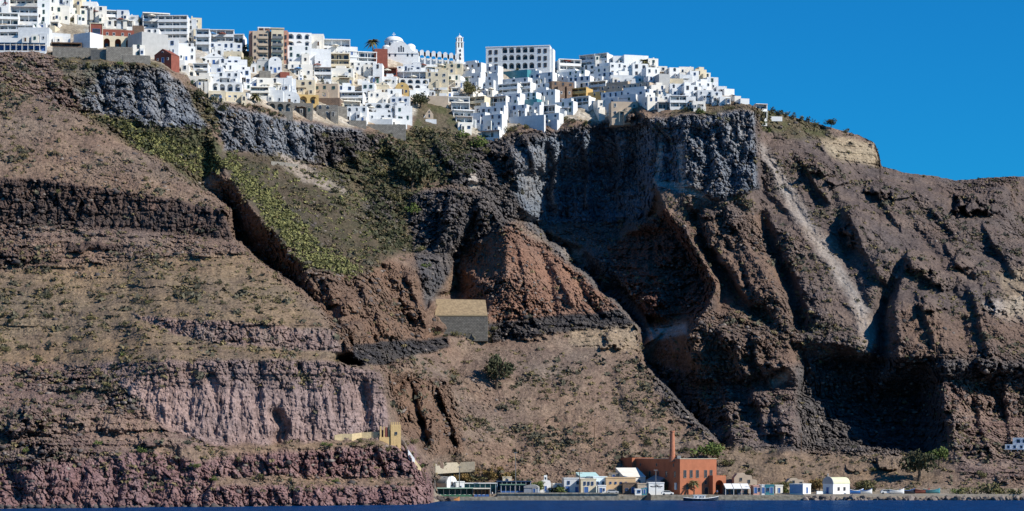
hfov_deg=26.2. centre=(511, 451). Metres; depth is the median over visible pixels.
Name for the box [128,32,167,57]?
building
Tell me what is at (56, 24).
balcony house
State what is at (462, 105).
balcony house
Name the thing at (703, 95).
town house
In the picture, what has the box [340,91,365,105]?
balcony house
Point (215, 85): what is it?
arcaded house
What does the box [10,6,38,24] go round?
balcony house
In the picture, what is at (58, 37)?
terrace building
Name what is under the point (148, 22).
balcony house
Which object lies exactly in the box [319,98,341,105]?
terrace building
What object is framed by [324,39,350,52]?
balcony house
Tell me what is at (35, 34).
terrace building
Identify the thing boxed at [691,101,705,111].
town house
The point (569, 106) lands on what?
town house
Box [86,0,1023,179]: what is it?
sky
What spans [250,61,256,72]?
bell gable
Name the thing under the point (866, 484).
tree
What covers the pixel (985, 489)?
shrub
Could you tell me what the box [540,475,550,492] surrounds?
stepped chapel
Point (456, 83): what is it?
town house
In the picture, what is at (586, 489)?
door
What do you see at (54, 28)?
terrace wall
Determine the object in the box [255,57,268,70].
house
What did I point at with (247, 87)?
town house
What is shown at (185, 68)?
town house
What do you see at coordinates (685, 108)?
shrub
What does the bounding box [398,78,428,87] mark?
arcaded house
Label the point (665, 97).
town house
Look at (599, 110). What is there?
town house
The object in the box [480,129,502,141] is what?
canopy terrace
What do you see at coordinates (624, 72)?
terrace wall
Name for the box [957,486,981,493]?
shrub
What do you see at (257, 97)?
palm tree
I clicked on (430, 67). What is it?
town house
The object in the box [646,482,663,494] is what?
white painted block
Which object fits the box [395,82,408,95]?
vaulted house
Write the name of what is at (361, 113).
town house
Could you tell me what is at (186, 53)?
town house
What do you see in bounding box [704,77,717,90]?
town house
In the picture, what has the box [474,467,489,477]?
shrub
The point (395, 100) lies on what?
town house
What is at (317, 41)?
terrace building
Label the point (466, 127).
town house
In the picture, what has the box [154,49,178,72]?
red shed
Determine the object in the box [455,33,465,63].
bell tower
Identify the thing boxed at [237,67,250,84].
town house
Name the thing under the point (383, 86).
gabled house
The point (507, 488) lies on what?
taverna
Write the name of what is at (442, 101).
terrace wall
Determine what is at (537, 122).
retaining wall
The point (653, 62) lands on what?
town house
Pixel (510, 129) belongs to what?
shrub
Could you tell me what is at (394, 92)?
town house
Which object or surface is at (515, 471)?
lamp post
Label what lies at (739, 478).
stone ruin
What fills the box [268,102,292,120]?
arcaded house
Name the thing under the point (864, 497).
shore boulders
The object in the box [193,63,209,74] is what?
balcony house
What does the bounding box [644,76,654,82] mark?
town house
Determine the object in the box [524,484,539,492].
grey vault hut
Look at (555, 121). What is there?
town house
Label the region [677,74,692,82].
terrace building
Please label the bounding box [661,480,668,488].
tree
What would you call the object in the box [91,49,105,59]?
retaining wall
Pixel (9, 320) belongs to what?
shrub
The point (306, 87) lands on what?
town house
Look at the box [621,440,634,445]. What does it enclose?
shrub
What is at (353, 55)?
town house
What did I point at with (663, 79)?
terrace building
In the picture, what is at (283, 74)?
terrace building
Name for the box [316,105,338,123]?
town house
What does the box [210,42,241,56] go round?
town house
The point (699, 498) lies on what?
fishing boat
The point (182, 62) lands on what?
terrace building
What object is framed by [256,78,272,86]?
town house
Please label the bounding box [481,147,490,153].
shrub
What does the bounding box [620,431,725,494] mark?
orange factory
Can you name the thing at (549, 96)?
town house
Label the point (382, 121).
terrace wall
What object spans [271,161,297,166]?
terrace wall
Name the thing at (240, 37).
balcony house
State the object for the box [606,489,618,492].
parked car
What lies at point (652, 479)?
slate roof house
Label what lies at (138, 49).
town house
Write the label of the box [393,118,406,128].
terrace building
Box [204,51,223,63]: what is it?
gabled house
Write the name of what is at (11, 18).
balcony house
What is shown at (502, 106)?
town house
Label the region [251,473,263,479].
shrub
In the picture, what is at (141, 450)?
shrub
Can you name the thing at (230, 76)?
town house
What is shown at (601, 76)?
town house
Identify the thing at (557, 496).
quay
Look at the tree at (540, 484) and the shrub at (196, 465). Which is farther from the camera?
the tree at (540, 484)
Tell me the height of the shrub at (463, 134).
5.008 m
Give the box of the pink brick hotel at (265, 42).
[249,27,288,63]
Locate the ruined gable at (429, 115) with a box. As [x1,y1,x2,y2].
[424,109,435,123]
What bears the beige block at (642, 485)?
on the quay at (721, 497)
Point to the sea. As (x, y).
(742, 505)
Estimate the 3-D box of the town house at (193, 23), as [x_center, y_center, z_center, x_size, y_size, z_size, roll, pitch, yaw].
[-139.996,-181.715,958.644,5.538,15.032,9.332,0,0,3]
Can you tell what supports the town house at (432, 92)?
on the cliff terrain
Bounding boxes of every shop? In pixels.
[750,485,759,494]
[757,484,765,494]
[764,484,773,494]
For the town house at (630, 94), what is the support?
on the cliff terrain
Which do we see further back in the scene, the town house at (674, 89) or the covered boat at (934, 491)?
the town house at (674, 89)
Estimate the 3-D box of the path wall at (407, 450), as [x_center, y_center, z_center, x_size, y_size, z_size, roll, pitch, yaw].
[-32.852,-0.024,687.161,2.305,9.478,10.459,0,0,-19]
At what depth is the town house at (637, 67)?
1005.29 m
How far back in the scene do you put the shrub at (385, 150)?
924.85 m
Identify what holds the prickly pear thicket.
on the cliff terrain
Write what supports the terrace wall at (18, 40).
on the cliff terrain
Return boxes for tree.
[237,55,253,66]
[250,93,261,102]
[364,39,379,51]
[394,151,434,189]
[411,92,429,108]
[462,81,481,96]
[484,353,515,389]
[531,480,544,489]
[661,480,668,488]
[689,442,725,457]
[689,480,699,494]
[772,481,792,488]
[808,478,822,490]
[823,118,836,129]
[855,480,877,489]
[899,448,938,480]
[924,446,948,466]
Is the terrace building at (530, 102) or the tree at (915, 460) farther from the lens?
the terrace building at (530, 102)
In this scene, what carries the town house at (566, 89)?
on the cliff terrain
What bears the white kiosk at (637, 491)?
on the quay at (721, 497)
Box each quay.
[497,493,618,499]
[619,495,803,499]
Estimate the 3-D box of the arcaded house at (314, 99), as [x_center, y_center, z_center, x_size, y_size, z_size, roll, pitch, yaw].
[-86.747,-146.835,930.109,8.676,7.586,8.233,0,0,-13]
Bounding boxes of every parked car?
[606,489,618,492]
[661,491,673,494]
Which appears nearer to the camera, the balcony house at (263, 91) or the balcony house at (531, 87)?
the balcony house at (263, 91)
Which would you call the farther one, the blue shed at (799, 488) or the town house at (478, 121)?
the town house at (478, 121)
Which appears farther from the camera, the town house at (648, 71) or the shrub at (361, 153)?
the town house at (648, 71)
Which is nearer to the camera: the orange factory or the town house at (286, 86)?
the orange factory
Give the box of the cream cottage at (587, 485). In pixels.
[580,478,596,492]
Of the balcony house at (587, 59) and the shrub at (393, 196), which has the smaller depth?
the shrub at (393, 196)
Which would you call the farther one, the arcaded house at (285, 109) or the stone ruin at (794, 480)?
the arcaded house at (285, 109)
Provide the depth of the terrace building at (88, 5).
950.29 m
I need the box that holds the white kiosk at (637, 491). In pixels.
[634,489,642,494]
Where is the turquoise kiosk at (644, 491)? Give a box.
[641,488,646,494]
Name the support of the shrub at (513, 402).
on the cliff terrain
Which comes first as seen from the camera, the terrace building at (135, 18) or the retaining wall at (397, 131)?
the retaining wall at (397, 131)
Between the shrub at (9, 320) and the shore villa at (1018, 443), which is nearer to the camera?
the shrub at (9, 320)
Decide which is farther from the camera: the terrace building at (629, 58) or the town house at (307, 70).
the terrace building at (629, 58)
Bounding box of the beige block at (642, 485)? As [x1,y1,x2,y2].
[636,483,648,494]
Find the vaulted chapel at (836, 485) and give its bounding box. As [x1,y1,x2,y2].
[816,476,849,493]
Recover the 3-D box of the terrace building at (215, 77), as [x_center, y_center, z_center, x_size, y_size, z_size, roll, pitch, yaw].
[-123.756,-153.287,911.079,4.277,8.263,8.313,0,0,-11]
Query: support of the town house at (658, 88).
on the cliff terrain
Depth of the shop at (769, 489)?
730.99 m
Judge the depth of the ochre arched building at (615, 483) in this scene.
736.92 m
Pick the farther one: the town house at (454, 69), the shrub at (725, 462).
the town house at (454, 69)
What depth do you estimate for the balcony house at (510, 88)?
991.50 m
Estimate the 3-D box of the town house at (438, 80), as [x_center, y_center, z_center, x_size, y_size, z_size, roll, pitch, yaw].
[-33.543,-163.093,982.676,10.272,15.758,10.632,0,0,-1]
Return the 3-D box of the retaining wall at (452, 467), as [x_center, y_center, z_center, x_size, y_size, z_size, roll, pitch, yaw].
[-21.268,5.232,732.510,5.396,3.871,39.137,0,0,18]
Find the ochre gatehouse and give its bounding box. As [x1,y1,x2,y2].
[379,422,400,450]
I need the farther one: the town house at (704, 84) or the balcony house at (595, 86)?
the balcony house at (595, 86)
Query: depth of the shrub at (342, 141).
912.43 m
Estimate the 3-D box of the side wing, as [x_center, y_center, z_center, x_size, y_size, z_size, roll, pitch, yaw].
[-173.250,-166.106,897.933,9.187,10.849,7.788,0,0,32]
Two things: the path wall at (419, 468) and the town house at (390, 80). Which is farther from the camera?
the town house at (390, 80)
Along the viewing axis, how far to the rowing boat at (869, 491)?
730.62 m
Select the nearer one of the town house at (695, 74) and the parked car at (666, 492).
the parked car at (666, 492)
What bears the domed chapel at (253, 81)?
on the cliff terrain
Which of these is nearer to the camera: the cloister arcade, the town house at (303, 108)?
the town house at (303, 108)
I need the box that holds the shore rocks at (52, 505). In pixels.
[0,503,407,508]
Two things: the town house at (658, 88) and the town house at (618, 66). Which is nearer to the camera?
the town house at (658, 88)
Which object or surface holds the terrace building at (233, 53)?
on the cliff terrain
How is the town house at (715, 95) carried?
on the cliff terrain
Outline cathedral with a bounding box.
[382,34,418,63]
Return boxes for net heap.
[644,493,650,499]
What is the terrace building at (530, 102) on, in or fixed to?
on the cliff terrain
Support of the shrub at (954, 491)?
on the cliff terrain
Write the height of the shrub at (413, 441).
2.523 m
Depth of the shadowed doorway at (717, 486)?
736.75 m
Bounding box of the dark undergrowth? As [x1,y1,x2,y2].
[94,111,483,264]
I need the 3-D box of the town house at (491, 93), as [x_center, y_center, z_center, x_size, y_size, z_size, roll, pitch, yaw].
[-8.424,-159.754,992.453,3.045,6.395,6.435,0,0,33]
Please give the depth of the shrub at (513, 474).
750.57 m
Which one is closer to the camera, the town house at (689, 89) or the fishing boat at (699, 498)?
the fishing boat at (699, 498)
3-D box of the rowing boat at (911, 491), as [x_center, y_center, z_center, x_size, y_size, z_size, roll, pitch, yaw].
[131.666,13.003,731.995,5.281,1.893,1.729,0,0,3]
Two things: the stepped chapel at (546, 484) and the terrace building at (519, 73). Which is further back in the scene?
the terrace building at (519, 73)
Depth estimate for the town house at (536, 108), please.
972.45 m
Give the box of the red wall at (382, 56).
[373,49,387,66]
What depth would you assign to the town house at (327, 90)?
938.85 m
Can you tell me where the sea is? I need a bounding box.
[0,500,1023,510]
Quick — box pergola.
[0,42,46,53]
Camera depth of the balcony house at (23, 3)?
945.10 m
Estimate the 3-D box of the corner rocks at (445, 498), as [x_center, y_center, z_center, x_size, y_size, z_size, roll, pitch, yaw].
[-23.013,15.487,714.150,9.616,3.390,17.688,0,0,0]
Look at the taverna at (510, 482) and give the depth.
745.43 m
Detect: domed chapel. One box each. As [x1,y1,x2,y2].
[249,77,256,85]
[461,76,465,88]
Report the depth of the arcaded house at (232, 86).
901.45 m
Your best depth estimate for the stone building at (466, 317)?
824.81 m
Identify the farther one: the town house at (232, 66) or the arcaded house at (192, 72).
the town house at (232, 66)
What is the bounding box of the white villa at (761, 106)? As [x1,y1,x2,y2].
[753,103,767,125]
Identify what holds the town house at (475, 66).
on the cliff terrain
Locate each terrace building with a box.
[18,27,51,46]
[52,33,69,41]
[73,0,85,13]
[81,0,98,20]
[129,14,140,25]
[132,25,143,33]
[179,60,186,66]
[210,74,218,80]
[224,50,243,58]
[259,71,270,77]
[278,72,289,77]
[310,48,330,67]
[312,34,323,48]
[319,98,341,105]
[332,77,353,85]
[338,106,346,118]
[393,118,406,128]
[503,69,530,78]
[525,99,541,105]
[594,54,602,66]
[612,56,621,62]
[622,55,647,64]
[654,74,669,91]
[670,78,682,83]
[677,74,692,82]
[686,97,695,108]
[715,86,726,90]
[718,96,730,105]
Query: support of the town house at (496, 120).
on the cliff terrain
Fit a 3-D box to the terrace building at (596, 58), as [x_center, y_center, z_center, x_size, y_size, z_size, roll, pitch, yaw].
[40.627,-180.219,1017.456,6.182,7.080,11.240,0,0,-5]
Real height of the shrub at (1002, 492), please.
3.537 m
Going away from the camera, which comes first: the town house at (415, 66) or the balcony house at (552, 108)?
the balcony house at (552, 108)
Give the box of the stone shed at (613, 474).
[608,473,618,476]
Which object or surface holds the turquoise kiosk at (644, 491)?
on the quay at (721, 497)
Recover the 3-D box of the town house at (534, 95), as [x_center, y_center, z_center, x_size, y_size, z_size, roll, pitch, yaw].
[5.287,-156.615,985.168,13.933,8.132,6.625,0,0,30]
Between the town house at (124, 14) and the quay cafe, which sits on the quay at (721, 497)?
the quay cafe
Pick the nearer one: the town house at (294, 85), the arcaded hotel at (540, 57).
the town house at (294, 85)
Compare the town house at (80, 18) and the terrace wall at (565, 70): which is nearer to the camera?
the town house at (80, 18)
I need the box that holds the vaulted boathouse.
[436,476,455,487]
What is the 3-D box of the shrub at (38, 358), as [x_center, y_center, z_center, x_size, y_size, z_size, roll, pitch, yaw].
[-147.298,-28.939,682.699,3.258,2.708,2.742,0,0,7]
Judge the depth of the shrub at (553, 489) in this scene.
739.44 m
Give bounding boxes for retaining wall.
[52,47,97,58]
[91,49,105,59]
[106,46,132,61]
[122,55,150,64]
[349,120,365,128]
[367,124,405,140]
[435,462,474,473]
[509,115,545,132]
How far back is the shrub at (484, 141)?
948.91 m
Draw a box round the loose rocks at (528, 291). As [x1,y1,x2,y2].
[0,53,1023,490]
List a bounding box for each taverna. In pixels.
[437,488,472,496]
[464,483,496,493]
[473,488,489,496]
[496,481,531,491]
[500,484,524,492]
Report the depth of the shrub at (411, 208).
888.42 m
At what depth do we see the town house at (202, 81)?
892.91 m
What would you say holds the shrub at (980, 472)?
on the cliff terrain
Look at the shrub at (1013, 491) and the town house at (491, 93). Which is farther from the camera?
the town house at (491, 93)
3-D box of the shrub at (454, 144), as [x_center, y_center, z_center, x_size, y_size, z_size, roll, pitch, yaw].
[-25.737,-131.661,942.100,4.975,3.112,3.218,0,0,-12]
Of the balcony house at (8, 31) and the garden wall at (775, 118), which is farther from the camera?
the garden wall at (775, 118)
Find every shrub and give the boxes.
[0,346,10,352]
[4,317,14,323]
[15,381,23,387]
[17,343,27,348]
[33,355,43,361]
[69,64,76,68]
[136,446,146,452]
[188,463,200,467]
[195,88,207,96]
[204,106,214,111]
[210,96,223,103]
[217,102,228,110]
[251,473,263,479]
[331,187,339,192]
[340,140,357,146]
[354,150,367,158]
[375,169,387,176]
[378,146,401,155]
[388,192,400,200]
[396,139,404,145]
[403,202,421,215]
[410,438,418,443]
[415,244,425,251]
[447,141,457,146]
[451,474,464,480]
[456,130,469,137]
[460,473,470,481]
[466,475,487,482]
[469,135,488,146]
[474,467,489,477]
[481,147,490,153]
[489,465,503,470]
[489,471,498,479]
[501,472,510,477]
[505,126,517,132]
[507,399,519,404]
[511,469,520,475]
[547,487,557,492]
[555,485,567,492]
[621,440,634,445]
[677,106,688,111]
[695,107,705,113]
[719,458,735,465]
[768,106,775,112]
[790,112,796,120]
[949,488,961,493]
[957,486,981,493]
[974,481,1001,493]
[976,470,987,477]
[989,487,1012,493]
[1006,487,1022,493]
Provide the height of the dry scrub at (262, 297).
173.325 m
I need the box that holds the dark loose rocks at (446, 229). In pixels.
[0,53,1023,493]
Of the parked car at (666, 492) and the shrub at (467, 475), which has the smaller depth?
the parked car at (666, 492)
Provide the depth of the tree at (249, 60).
934.00 m
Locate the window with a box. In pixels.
[93,29,99,33]
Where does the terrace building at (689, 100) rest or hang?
on the cliff terrain
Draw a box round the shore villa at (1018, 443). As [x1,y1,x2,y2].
[1004,438,1023,450]
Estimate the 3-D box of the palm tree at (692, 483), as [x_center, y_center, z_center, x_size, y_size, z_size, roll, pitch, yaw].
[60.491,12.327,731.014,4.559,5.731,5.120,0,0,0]
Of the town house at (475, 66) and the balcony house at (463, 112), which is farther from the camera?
the town house at (475, 66)
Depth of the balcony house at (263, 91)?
906.13 m
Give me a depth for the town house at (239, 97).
891.54 m
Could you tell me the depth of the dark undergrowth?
892.96 m
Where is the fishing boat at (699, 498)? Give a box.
[683,495,718,500]
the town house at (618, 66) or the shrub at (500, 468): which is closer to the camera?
the shrub at (500, 468)
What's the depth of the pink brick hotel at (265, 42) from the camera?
952.03 m
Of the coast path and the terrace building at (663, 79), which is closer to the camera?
the coast path
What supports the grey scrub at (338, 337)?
on the cliff terrain
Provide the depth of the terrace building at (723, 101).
955.31 m
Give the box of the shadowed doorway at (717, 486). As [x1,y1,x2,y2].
[716,485,719,493]
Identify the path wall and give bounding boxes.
[334,432,379,440]
[401,439,414,462]
[415,460,425,481]
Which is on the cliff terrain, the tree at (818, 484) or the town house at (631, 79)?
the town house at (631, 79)
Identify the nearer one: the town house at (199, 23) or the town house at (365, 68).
the town house at (199, 23)
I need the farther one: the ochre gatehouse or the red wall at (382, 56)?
the red wall at (382, 56)
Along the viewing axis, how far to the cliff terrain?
831.18 m
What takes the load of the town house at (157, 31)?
on the cliff terrain
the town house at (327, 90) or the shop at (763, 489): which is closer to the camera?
the shop at (763, 489)
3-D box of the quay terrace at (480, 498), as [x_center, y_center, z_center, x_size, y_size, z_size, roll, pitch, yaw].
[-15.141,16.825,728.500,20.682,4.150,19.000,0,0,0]
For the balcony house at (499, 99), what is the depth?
980.94 m
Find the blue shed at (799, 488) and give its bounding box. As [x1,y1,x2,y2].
[789,483,810,494]
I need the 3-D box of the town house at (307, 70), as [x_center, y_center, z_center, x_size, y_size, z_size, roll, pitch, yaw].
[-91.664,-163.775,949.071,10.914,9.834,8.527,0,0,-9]
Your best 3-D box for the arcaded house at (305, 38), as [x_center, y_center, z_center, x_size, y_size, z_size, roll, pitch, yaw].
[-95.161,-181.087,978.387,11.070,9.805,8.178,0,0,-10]
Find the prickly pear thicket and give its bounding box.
[103,114,381,280]
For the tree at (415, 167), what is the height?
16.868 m
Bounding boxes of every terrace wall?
[0,38,21,42]
[50,26,59,31]
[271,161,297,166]
[370,119,392,123]
[427,96,447,107]
[557,69,577,72]
[617,71,631,74]
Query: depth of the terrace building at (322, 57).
965.01 m
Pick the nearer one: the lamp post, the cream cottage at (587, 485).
the lamp post
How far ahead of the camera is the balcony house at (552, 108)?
975.41 m
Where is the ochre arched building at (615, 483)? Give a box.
[605,477,635,493]
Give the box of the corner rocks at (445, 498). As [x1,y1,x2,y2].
[434,495,454,500]
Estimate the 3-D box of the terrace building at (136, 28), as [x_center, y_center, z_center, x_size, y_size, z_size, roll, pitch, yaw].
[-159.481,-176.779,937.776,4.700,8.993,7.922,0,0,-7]
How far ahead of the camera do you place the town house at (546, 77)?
1000.85 m
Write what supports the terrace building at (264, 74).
on the cliff terrain
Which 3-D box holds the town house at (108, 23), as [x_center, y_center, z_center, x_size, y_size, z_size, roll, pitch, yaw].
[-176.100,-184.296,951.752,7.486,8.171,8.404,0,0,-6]
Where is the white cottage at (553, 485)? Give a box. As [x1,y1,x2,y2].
[551,483,562,491]
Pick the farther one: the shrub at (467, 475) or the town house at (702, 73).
the town house at (702, 73)
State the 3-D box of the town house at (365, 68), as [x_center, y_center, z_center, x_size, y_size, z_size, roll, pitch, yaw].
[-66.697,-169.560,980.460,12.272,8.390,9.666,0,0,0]
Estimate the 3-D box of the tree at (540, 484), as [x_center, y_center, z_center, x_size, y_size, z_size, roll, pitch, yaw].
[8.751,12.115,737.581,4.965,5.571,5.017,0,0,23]
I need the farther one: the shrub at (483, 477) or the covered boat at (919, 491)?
the shrub at (483, 477)
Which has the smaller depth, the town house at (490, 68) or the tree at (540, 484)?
the tree at (540, 484)
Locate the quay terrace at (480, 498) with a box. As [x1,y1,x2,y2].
[454,496,496,499]
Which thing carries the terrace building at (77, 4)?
on the cliff terrain
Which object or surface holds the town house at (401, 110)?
on the cliff terrain
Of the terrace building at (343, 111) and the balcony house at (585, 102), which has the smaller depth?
the terrace building at (343, 111)
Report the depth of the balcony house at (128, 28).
951.62 m
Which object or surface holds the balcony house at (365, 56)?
on the cliff terrain
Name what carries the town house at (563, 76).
on the cliff terrain
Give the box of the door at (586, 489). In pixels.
[584,487,588,492]
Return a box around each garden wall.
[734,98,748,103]
[771,116,781,120]
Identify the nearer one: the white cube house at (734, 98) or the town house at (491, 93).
the white cube house at (734, 98)
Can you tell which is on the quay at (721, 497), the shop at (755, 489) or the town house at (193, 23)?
the shop at (755, 489)
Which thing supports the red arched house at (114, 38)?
on the cliff terrain
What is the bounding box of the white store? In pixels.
[454,481,464,487]
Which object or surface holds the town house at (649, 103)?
on the cliff terrain
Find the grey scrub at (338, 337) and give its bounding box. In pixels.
[0,53,1023,491]
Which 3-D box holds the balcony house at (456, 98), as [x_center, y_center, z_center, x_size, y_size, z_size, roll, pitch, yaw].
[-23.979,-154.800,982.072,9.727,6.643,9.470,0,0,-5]
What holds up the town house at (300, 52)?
on the cliff terrain
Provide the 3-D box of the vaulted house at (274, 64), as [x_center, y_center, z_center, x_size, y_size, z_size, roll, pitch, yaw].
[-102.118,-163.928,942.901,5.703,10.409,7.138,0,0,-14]
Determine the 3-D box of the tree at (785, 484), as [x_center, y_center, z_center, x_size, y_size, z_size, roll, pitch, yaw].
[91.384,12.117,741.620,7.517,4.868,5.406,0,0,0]
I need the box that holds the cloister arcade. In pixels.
[385,46,459,63]
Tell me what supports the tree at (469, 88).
on the cliff terrain
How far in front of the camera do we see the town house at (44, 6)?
933.60 m
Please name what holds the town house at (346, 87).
on the cliff terrain
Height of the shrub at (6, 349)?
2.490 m
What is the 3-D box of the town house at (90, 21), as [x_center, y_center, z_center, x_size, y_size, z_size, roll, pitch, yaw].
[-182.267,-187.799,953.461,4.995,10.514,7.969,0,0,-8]
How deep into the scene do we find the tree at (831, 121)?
1002.54 m
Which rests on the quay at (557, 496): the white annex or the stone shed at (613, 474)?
the white annex
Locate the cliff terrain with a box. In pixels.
[0,22,1023,508]
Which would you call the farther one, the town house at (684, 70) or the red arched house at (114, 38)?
the town house at (684, 70)
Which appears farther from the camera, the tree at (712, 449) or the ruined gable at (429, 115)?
the ruined gable at (429, 115)
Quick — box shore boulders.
[803,494,1023,499]
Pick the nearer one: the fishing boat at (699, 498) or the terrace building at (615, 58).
the fishing boat at (699, 498)
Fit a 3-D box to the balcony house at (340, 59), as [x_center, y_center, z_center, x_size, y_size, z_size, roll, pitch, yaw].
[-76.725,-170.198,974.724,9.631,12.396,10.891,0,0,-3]
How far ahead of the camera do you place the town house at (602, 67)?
1010.28 m
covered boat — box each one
[915,488,929,492]
[923,488,939,492]
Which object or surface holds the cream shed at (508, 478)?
on the cliff terrain
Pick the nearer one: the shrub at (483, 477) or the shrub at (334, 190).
the shrub at (483, 477)
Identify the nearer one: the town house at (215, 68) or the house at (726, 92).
the town house at (215, 68)
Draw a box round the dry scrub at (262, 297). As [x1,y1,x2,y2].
[0,51,1023,492]
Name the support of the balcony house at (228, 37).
on the cliff terrain
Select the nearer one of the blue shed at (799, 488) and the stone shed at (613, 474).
the blue shed at (799, 488)
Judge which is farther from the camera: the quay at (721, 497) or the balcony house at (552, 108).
the balcony house at (552, 108)
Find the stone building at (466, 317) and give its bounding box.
[435,299,487,341]
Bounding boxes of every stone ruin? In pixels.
[732,473,756,486]
[784,478,807,489]
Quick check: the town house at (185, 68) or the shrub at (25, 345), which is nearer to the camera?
the shrub at (25, 345)
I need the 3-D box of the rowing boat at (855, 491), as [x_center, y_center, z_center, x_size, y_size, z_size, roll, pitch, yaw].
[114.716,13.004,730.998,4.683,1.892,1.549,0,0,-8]
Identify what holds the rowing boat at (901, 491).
on the coast path
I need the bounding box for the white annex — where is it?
[597,485,605,492]
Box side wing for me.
[74,32,102,48]
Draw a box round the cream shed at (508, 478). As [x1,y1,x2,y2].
[502,476,511,480]
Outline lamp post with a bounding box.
[514,452,516,492]
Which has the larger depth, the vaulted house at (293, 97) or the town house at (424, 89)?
the town house at (424, 89)
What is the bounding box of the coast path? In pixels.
[803,494,1023,496]
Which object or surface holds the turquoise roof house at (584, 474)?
on the cliff terrain
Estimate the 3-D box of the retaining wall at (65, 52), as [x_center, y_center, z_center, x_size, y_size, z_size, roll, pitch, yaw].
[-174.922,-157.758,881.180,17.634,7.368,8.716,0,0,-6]
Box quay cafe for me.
[722,483,749,494]
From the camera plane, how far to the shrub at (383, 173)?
910.90 m
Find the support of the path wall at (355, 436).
on the cliff terrain
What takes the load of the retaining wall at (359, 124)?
on the cliff terrain
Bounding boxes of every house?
[0,0,10,12]
[0,12,19,24]
[0,25,34,37]
[10,0,36,12]
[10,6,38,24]
[37,0,50,24]
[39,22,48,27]
[50,21,61,27]
[51,0,72,13]
[51,3,69,24]
[70,8,86,24]
[87,8,94,23]
[89,23,133,47]
[95,6,106,22]
[97,17,113,28]
[107,10,116,24]
[112,19,133,29]
[117,10,129,28]
[132,45,144,54]
[141,12,169,28]
[144,29,160,33]
[157,15,189,42]
[168,39,178,55]
[179,43,194,63]
[181,65,190,75]
[188,73,212,93]
[189,18,196,42]
[189,70,195,75]
[191,16,201,44]
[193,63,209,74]
[195,29,210,53]
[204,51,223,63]
[208,91,225,101]
[210,29,234,42]
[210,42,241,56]
[210,64,224,73]
[211,81,219,90]
[217,72,241,81]
[218,56,246,64]
[220,62,246,71]
[220,82,242,91]
[226,92,245,105]
[233,34,246,50]
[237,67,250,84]
[244,84,251,90]
[250,86,268,100]
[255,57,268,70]
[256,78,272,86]
[268,57,281,73]
[268,87,283,101]
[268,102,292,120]
[273,78,292,91]
[284,76,296,92]
[284,91,299,102]
[287,61,312,79]
[288,43,309,64]
[289,32,311,47]
[293,100,312,120]
[296,80,315,94]
[298,94,318,109]
[314,67,331,83]
[316,84,339,97]
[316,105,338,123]
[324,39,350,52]
[324,45,357,60]
[331,53,349,67]
[332,66,354,79]
[339,83,354,96]
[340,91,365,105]
[342,100,360,106]
[346,105,368,125]
[349,51,376,62]
[350,62,376,75]
[362,80,375,96]
[365,103,391,111]
[368,89,387,102]
[368,109,392,121]
[373,63,383,83]
[376,82,388,91]
[383,74,397,88]
[384,67,397,76]
[387,89,401,102]
[390,97,410,106]
[392,103,411,125]
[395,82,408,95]
[397,71,427,78]
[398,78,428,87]
[403,62,420,70]
[409,90,415,96]
[412,86,428,98]
[421,64,437,71]
[426,70,448,95]
[429,87,446,95]
[434,61,462,75]
[448,96,469,102]
[449,75,460,91]
[450,87,458,94]
[451,102,469,109]
[452,109,474,115]
[455,116,472,127]
[456,122,471,135]
[463,60,485,72]
[463,70,485,88]
[465,91,483,96]
[470,96,491,107]
[470,112,489,130]
[474,102,488,112]
[480,102,507,121]
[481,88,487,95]
[483,111,506,136]
[484,73,502,91]
[485,64,502,76]
[487,90,498,96]
[489,95,509,105]
[498,83,522,94]
[501,93,524,108]
[503,77,531,91]
[509,104,529,116]
[521,81,535,92]
[522,92,540,99]
[529,70,556,83]
[529,102,543,115]
[533,83,549,91]
[534,87,559,104]
[543,113,563,129]
[544,104,561,113]
[548,81,573,101]
[554,98,577,116]
[555,58,581,69]
[557,70,589,81]
[562,478,581,492]
[568,76,593,88]
[570,96,595,111]
[572,87,592,96]
[576,472,598,477]
[579,52,612,69]
[582,80,609,91]
[584,61,614,73]
[584,91,605,100]
[587,476,606,492]
[589,72,617,80]
[593,100,608,120]
[600,81,653,91]
[601,86,652,112]
[608,61,631,72]
[609,75,642,83]
[609,101,637,127]
[616,468,645,482]
[622,482,638,493]
[630,61,647,75]
[639,92,654,105]
[642,67,658,79]
[642,95,659,110]
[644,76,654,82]
[645,58,657,67]
[646,475,664,481]
[649,82,665,96]
[656,102,668,111]
[657,66,666,73]
[660,94,668,101]
[667,67,679,78]
[667,95,688,109]
[668,84,682,94]
[678,66,693,74]
[681,82,698,96]
[687,70,698,81]
[691,79,712,89]
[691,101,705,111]
[692,67,706,79]
[696,90,713,103]
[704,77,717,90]
[710,91,721,105]
[722,89,733,95]
[731,96,740,100]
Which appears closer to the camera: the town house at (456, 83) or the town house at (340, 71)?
the town house at (340, 71)
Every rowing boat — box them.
[849,488,863,493]
[859,488,871,493]
[889,488,903,493]
[899,488,914,493]
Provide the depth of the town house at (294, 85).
922.77 m
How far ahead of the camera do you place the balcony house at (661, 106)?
956.97 m
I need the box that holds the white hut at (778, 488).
[774,485,782,492]
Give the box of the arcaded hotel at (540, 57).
[485,45,554,72]
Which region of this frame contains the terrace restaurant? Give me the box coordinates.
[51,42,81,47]
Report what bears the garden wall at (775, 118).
on the cliff terrain
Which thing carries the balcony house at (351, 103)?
on the cliff terrain
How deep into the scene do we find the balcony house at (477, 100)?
979.97 m

